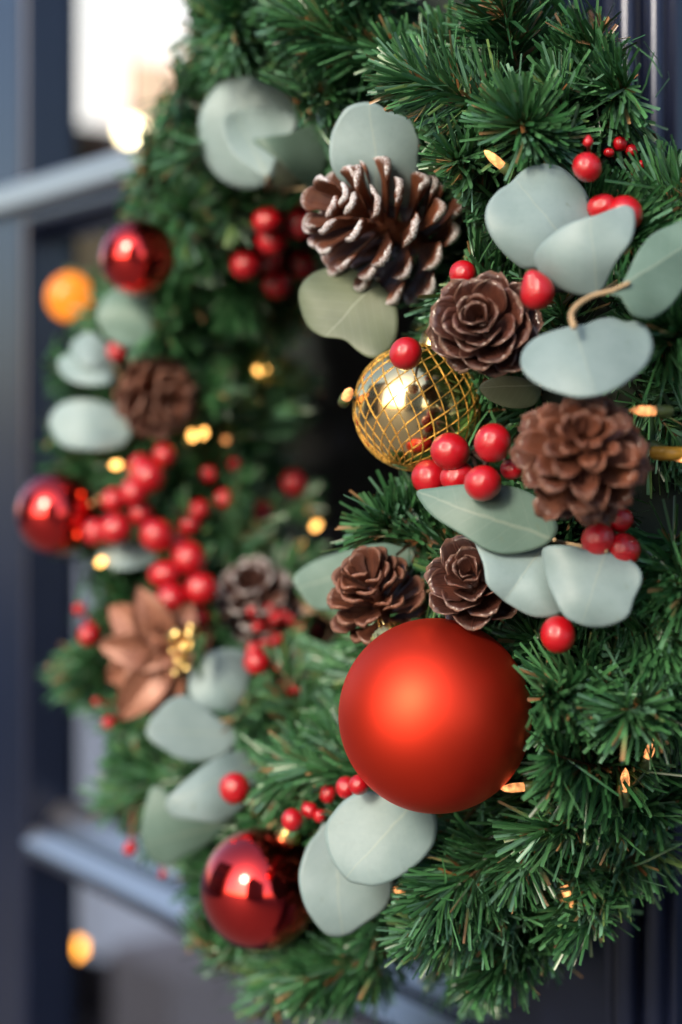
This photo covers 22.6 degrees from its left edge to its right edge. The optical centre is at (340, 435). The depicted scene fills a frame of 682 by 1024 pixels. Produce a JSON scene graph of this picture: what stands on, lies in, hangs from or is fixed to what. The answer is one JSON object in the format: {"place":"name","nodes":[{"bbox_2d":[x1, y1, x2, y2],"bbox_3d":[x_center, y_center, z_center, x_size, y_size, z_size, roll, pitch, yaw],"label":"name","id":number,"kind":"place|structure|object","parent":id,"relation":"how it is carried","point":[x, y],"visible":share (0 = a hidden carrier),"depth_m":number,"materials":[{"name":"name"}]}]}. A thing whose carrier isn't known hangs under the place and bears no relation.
{"place":"outdoors","nodes":[
{"label":"outdoors","id":0,"kind":"place"},
{"bbox_2d":[76,124,437,1018],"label":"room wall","id":1,"kind":"structure","parent":0,"point":[338,456],"depth_m":4.74,"materials":[{"name":"black"}]},
{"bbox_2d":[76,0,84,956],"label":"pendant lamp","id":2,"kind":"object","parent":1,"relation":"hanging from","point":[80,947],"visible":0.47,"depth_m":1.90,"materials":[{"name":"orange"}]},
{"bbox_2d":[77,559,175,959],"bbox_3d":[-0.456,0.759,4.225,0.521,0.889,0.400,0,0,-34],"label":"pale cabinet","id":3,"kind":"object","parent":1,"relation":"attached to","point":[104,923],"visible":0.07,"depth_m":3.95,"materials":[{"name":"grey"}]},
{"bbox_2d":[118,0,141,143],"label":"pendant lamp","id":4,"kind":"object","parent":1,"relation":"hanging from","point":[127,125],"visible":0.91,"depth_m":1.90,"materials":[{"name":"white"}]},
{"bbox_2d":[77,0,192,127],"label":"bright window","id":5,"kind":"structure","parent":1,"relation":"attached to","point":[103,40],"depth_m":4.33,"materials":[{"name":"white glass"}]},
{"bbox_2d":[125,58,174,147],"bbox_3d":[-0.330,-0.819,4.448,0.497,0.261,0.050,0,0,-34],"label":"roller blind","id":6,"kind":"object","parent":5,"relation":"attached to","point":[148,82],"visible":0.14,"depth_m":4.31,"materials":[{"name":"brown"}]},
{"bbox_2d":[76,948,444,1023],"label":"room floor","id":7,"kind":"structure","parent":0,"point":[104,1018],"depth_m":4.32,"materials":[{"name":"grey"}]},
{"bbox_2d":[110,933,355,1023],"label":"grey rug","id":8,"kind":"object","parent":7,"relation":"on","point":[155,980],"visible":0.33,"depth_m":3.78,"materials":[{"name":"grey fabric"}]},
{"label":"pavement","id":9,"kind":"structure","parent":0,"visible":0},
{"bbox_2d":[614,0,681,1023],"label":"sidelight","id":10,"kind":"object","parent":9,"relation":"on","point":[648,973],"depth_m":0.81,"materials":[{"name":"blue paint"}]},
{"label":"house wall","id":11,"kind":"structure","parent":9,"relation":"on","visible":0},
{"bbox_2d":[0,0,613,1023],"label":"glazed door","id":12,"kind":"structure","parent":11,"relation":"attached to","point":[56,200],"depth_m":1.42,"materials":[{"name":"blue paint"}]},
{"bbox_2d":[34,0,681,1023],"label":"wreath","id":13,"kind":"object","parent":12,"relation":"attached to","point":[460,84],"visible":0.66,"depth_m":0.75,"materials":[{"name":"green"}]},
{"bbox_2d":[15,472,104,555],"bbox_3d":[-0.167,0.047,1.017,0.054,0.050,0.050,0,0,18],"label":"bauble","id":14,"kind":"object","parent":13,"relation":"hanging from","point":[55,512],"visible":0.86,"depth_m":1.00,"materials":[{"name":"red glass"}]},
{"bbox_2d":[46,267,107,321],"bbox_3d":[-0.160,-0.099,1.154,0.033,0.038,0.144,0,0,-34],"label":"globe light","id":15,"kind":"object","parent":13,"relation":"attached to","point":[63,295],"visible":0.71,"depth_m":1.19,"materials":[{"name":"orange glass"}]},
{"bbox_2d":[49,332,130,450],"bbox_3d":[-0.143,-0.026,1.020,0.055,0.071,0.031,0,0,-34],"label":"eucalyptus sprig","id":16,"kind":"object","parent":13,"relation":"attached to","point":[86,424],"visible":0.94,"depth_m":1.01,"materials":[{"name":"green plant"}]},
{"bbox_2d":[78,623,109,646],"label":"berry pick","id":17,"kind":"object","parent":13,"relation":"attached to","point":[89,634],"visible":1,"depth_m":0.99,"materials":[{"name":"red plastic"}]},
{"bbox_2d":[106,341,127,361],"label":"berry pick","id":18,"kind":"object","parent":13,"relation":"attached to","point":[115,352],"visible":0.98,"depth_m":1.00,"materials":[{"name":"red plastic"}]},
{"bbox_2d":[73,603,166,878],"bbox_3d":[-0.124,0.172,0.977,0.031,0.147,0.084,0,0,-34],"label":"berry pick","id":19,"kind":"object","parent":13,"relation":"attached to","point":[130,848],"visible":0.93,"depth_m":0.97,"materials":[{"name":"red plastic"}]},
{"bbox_2d":[97,289,153,347],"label":"eucalyptus sprig","id":20,"kind":"object","parent":13,"relation":"attached to","point":[124,320],"visible":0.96,"depth_m":0.99,"materials":[{"name":"green plant"}]},
{"bbox_2d":[97,543,156,569],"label":"eucalyptus sprig","id":21,"kind":"object","parent":13,"relation":"attached to","point":[126,556],"visible":0.91,"depth_m":1.00,"materials":[{"name":"plant"}]},
{"bbox_2d":[100,219,173,295],"bbox_3d":[-0.115,-0.101,0.974,0.044,0.044,0.044,0,0,7],"label":"bauble","id":22,"kind":"object","parent":13,"relation":"hanging from","point":[136,257],"visible":0.84,"depth_m":0.96,"materials":[{"name":"red glass"}]},
{"bbox_2d":[83,443,209,552],"bbox_3d":[-0.108,0.036,1.004,0.062,0.063,0.071,0,0,38],"label":"berry pick","id":23,"kind":"object","parent":13,"relation":"attached to","point":[142,482],"visible":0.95,"depth_m":0.98,"materials":[{"name":"red plastic"}]},
{"bbox_2d":[97,585,214,720],"bbox_3d":[-0.104,0.123,0.941,0.065,0.080,0.039,0,0,2],"label":"fabric flower","id":24,"kind":"object","parent":13,"relation":"attached to","point":[146,647],"visible":0.96,"depth_m":0.94,"materials":[{"name":"orange fabric"}]},
{"bbox_2d":[113,353,198,440],"bbox_3d":[-0.104,-0.022,1.002,0.051,0.052,0.050,0,0,-34],"label":"pinecone","id":25,"kind":"object","parent":13,"relation":"attached to","point":[148,392],"visible":1,"depth_m":0.99,"materials":[{"name":"brown plant"}]},
{"bbox_2d":[148,533,217,626],"bbox_3d":[-0.097,0.083,0.987,0.036,0.053,0.087,0,0,-18],"label":"berry pick","id":26,"kind":"object","parent":13,"relation":"attached to","point":[189,558],"visible":0.91,"depth_m":0.96,"materials":[{"name":"red plastic"}]},
{"bbox_2d":[146,649,248,761],"bbox_3d":[-0.075,0.146,0.923,0.064,0.056,0.032,0,0,-20],"label":"eucalyptus sprig","id":27,"kind":"object","parent":13,"relation":"attached to","point":[185,727],"visible":0.9,"depth_m":0.91,"materials":[{"name":"green plant"}]},
{"bbox_2d":[141,750,257,865],"bbox_3d":[-0.073,0.197,0.889,0.062,0.065,0.049,0,0,-8],"label":"eucalyptus sprig","id":28,"kind":"object","parent":13,"relation":"attached to","point":[195,811],"visible":0.88,"depth_m":0.90,"materials":[{"name":"green plant"}]},
{"bbox_2d":[219,772,259,804],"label":"berry pick","id":29,"kind":"object","parent":13,"relation":"attached to","point":[235,788],"visible":0.91,"depth_m":0.84,"materials":[{"name":"red plastic"}]},
{"bbox_2d":[200,458,306,523],"bbox_3d":[-0.053,0.038,1.047,0.035,0.050,0.077,0,0,31],"label":"berry pick","id":30,"kind":"object","parent":13,"relation":"attached to","point":[293,483],"visible":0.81,"depth_m":1.03,"materials":[{"name":"red plastic"}]},
{"bbox_2d":[200,821,312,951],"bbox_3d":[-0.039,0.216,0.831,0.059,0.068,0.059,0,0,-34],"label":"bauble","id":31,"kind":"object","parent":13,"relation":"hanging from","point":[251,897],"visible":0.82,"depth_m":0.81,"materials":[{"name":"red glass"}]},
{"bbox_2d":[217,557,302,643],"bbox_3d":[-0.047,0.096,0.985,0.051,0.053,0.053,0,0,-8],"label":"pinecone","id":32,"kind":"object","parent":13,"relation":"attached to","point":[244,583],"visible":0.94,"depth_m":0.97,"materials":[{"name":"brown plant"}]},
{"bbox_2d":[198,75,326,192],"bbox_3d":[-0.048,-0.155,0.900,0.056,0.064,0.126,0,0,-17],"label":"eucalyptus sprig","id":33,"kind":"object","parent":13,"relation":"attached to","point":[251,135],"visible":0.97,"depth_m":0.87,"materials":[{"name":"green plant"}]},
{"bbox_2d":[230,206,315,298],"bbox_3d":[-0.038,-0.101,0.971,0.048,0.047,0.128,0,0,-1],"label":"berry pick","id":34,"kind":"object","parent":13,"relation":"attached to","point":[271,240],"visible":0.94,"depth_m":0.94,"materials":[{"name":"red plastic"}]},
{"bbox_2d":[244,604,322,697],"bbox_3d":[-0.031,0.120,0.943,0.049,0.049,0.117,0,0,14],"label":"berry pick","id":35,"kind":"object","parent":13,"relation":"attached to","point":[256,661],"visible":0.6,"depth_m":0.94,"materials":[{"name":"red plastic"}]},
{"bbox_2d":[281,800,327,831],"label":"berry pick","id":36,"kind":"object","parent":13,"relation":"attached to","point":[292,820],"visible":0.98,"depth_m":0.78,"materials":[{"name":"red plastic"}]},
{"bbox_2d":[308,610,338,642],"bbox_3d":[-0.012,0.117,1.036,0.024,0.023,0.019,0,0,26],"label":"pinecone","id":37,"kind":"object","parent":13,"relation":"attached to","point":[323,625],"visible":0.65,"depth_m":1.03,"materials":[{"name":"brown plant"}]},
{"bbox_2d":[320,774,369,803],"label":"berry pick","id":38,"kind":"object","parent":13,"relation":"attached to","point":[348,786],"visible":0.94,"depth_m":0.75,"materials":[{"name":"red plastic"}]},
{"bbox_2d":[299,267,397,357],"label":"eucalyptus sprig","id":39,"kind":"object","parent":13,"relation":"attached to","point":[365,323],"visible":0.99,"depth_m":0.76,"materials":[{"name":"beige plant"}]},
{"bbox_2d":[293,543,413,610],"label":"eucalyptus sprig","id":40,"kind":"object","parent":13,"relation":"attached to","point":[313,583],"visible":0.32,"depth_m":0.83,"materials":[{"name":"green plant"}]},
{"bbox_2d":[299,791,437,936],"bbox_3d":[0.011,0.190,0.752,0.045,0.072,0.063,0,0,-22],"label":"eucalyptus sprig","id":41,"kind":"object","parent":13,"relation":"attached to","point":[362,852],"visible":0.96,"depth_m":0.73,"materials":[{"name":"green plant"}]},
{"bbox_2d":[329,102,420,211],"bbox_3d":[0.025,-0.123,0.777,0.036,0.045,0.075,0,0,23],"label":"eucalyptus sprig","id":42,"kind":"object","parent":13,"relation":"attached to","point":[365,132],"visible":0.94,"depth_m":0.75,"materials":[{"name":"plant"}]},
{"bbox_2d":[327,546,427,645],"bbox_3d":[0.014,0.071,0.744,0.044,0.046,0.045,0,0,-34],"label":"pinecone","id":43,"kind":"object","parent":13,"relation":"attached to","point":[372,584],"visible":0.96,"depth_m":0.74,"materials":[{"name":"brown plant"}]},
{"bbox_2d":[301,156,469,305],"bbox_3d":[0.019,-0.091,0.761,0.074,0.068,0.067,0,0,-34],"label":"pinecone","id":44,"kind":"object","parent":13,"relation":"attached to","point":[354,226],"visible":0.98,"depth_m":0.75,"materials":[{"name":"brown plant"}]},
{"bbox_2d":[90,49,681,907],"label":"light string","id":45,"kind":"object","parent":13,"relation":"attached to","point":[658,451],"visible":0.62,"depth_m":0.69,"materials":[{"name":"yellow"}]},
{"bbox_2d":[389,337,421,370],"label":"berry pick","id":46,"kind":"object","parent":13,"relation":"attached to","point":[405,353],"visible":0.94,"depth_m":0.69,"materials":[{"name":"red plastic"}]},
{"bbox_2d":[352,331,480,471],"bbox_3d":[0.033,-0.017,0.741,0.056,0.067,0.056,0,0,-34],"label":"bauble","id":47,"kind":"object","parent":13,"relation":"hanging from","point":[403,419],"visible":0.77,"depth_m":0.72,"materials":[{"name":"gold mirror"}]},
{"bbox_2d":[338,617,531,813],"bbox_3d":[0.037,0.114,0.695,0.078,0.078,0.084,0,0,-34],"label":"bauble","id":48,"kind":"object","parent":13,"relation":"hanging from","point":[433,716],"visible":0.98,"depth_m":0.66,"materials":[{"name":"red plastic"}]},
{"bbox_2d":[449,260,475,279],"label":"berry pick","id":49,"kind":"object","parent":13,"relation":"attached to","point":[462,269],"visible":0.88,"depth_m":0.68,"materials":[{"name":"red plastic"}]},
{"bbox_2d":[411,423,522,501],"bbox_3d":[0.050,0.011,0.693,0.032,0.031,0.082,0,0,-12],"label":"berry pick","id":50,"kind":"object","parent":13,"relation":"attached to","point":[452,454],"visible":0.93,"depth_m":0.67,"materials":[{"name":"red plastic"}]},
{"bbox_2d":[423,535,517,630],"bbox_3d":[0.055,0.060,0.684,0.042,0.040,0.035,0,0,22],"label":"pinecone","id":51,"kind":"object","parent":13,"relation":"attached to","point":[463,594],"visible":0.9,"depth_m":0.68,"materials":[{"name":"brown plant"}]},
{"bbox_2d":[425,270,543,377],"bbox_3d":[0.056,-0.043,0.666,0.040,0.042,0.041,0,0,-34],"label":"pinecone","id":52,"kind":"object","parent":13,"relation":"attached to","point":[489,323],"visible":0.98,"depth_m":0.66,"materials":[{"name":"brown plant"}]},
{"bbox_2d":[479,375,541,408],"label":"eucalyptus sprig","id":53,"kind":"object","parent":13,"relation":"attached to","point":[513,392],"visible":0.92,"depth_m":0.69,"materials":[{"name":"green plant"}]},
{"bbox_2d":[417,484,641,627],"bbox_3d":[0.077,0.046,0.664,0.064,0.053,0.075,0,0,-34],"label":"eucalyptus sprig","id":54,"kind":"object","parent":13,"relation":"attached to","point":[508,532],"visible":1,"depth_m":0.66,"materials":[{"name":"green plant"}]},
{"bbox_2d":[520,270,574,309],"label":"berry pick","id":55,"kind":"object","parent":13,"relation":"attached to","point":[538,291],"visible":0.97,"depth_m":0.64,"materials":[{"name":"red plastic"}]},
{"bbox_2d":[540,616,575,653],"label":"berry pick","id":56,"kind":"object","parent":13,"relation":"attached to","point":[557,634],"visible":1,"depth_m":0.65,"materials":[{"name":"red plastic"}]},
{"bbox_2d":[509,395,654,526],"bbox_3d":[0.088,0.008,0.628,0.053,0.052,0.051,0,0,-34],"label":"pinecone","id":57,"kind":"object","parent":13,"relation":"attached to","point":[585,461],"visible":1,"depth_m":0.61,"materials":[{"name":"brown plant"}]},
{"bbox_2d":[485,164,681,397],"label":"eucalyptus sprig","id":58,"kind":"object","parent":13,"relation":"attached to","point":[539,218],"visible":0.99,"depth_m":0.63,"materials":[{"name":"plant"}]},
{"bbox_2d":[572,135,642,228],"bbox_3d":[0.110,-0.097,0.679,0.026,0.037,0.069,0,0,16],"label":"berry pick","id":59,"kind":"object","parent":13,"relation":"attached to","point":[587,166],"visible":0.8,"depth_m":0.65,"materials":[{"name":"red plastic"}]},
{"bbox_2d":[581,508,640,562],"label":"berry pick","id":60,"kind":"object","parent":13,"relation":"attached to","point":[599,538],"visible":0.94,"depth_m":0.65,"materials":[{"name":"red plastic"}]},
{"bbox_2d":[603,136,643,174],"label":"berry pick","id":61,"kind":"object","parent":13,"relation":"attached to","point":[619,143],"visible":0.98,"depth_m":0.69,"materials":[{"name":"red plastic"}]}
]}

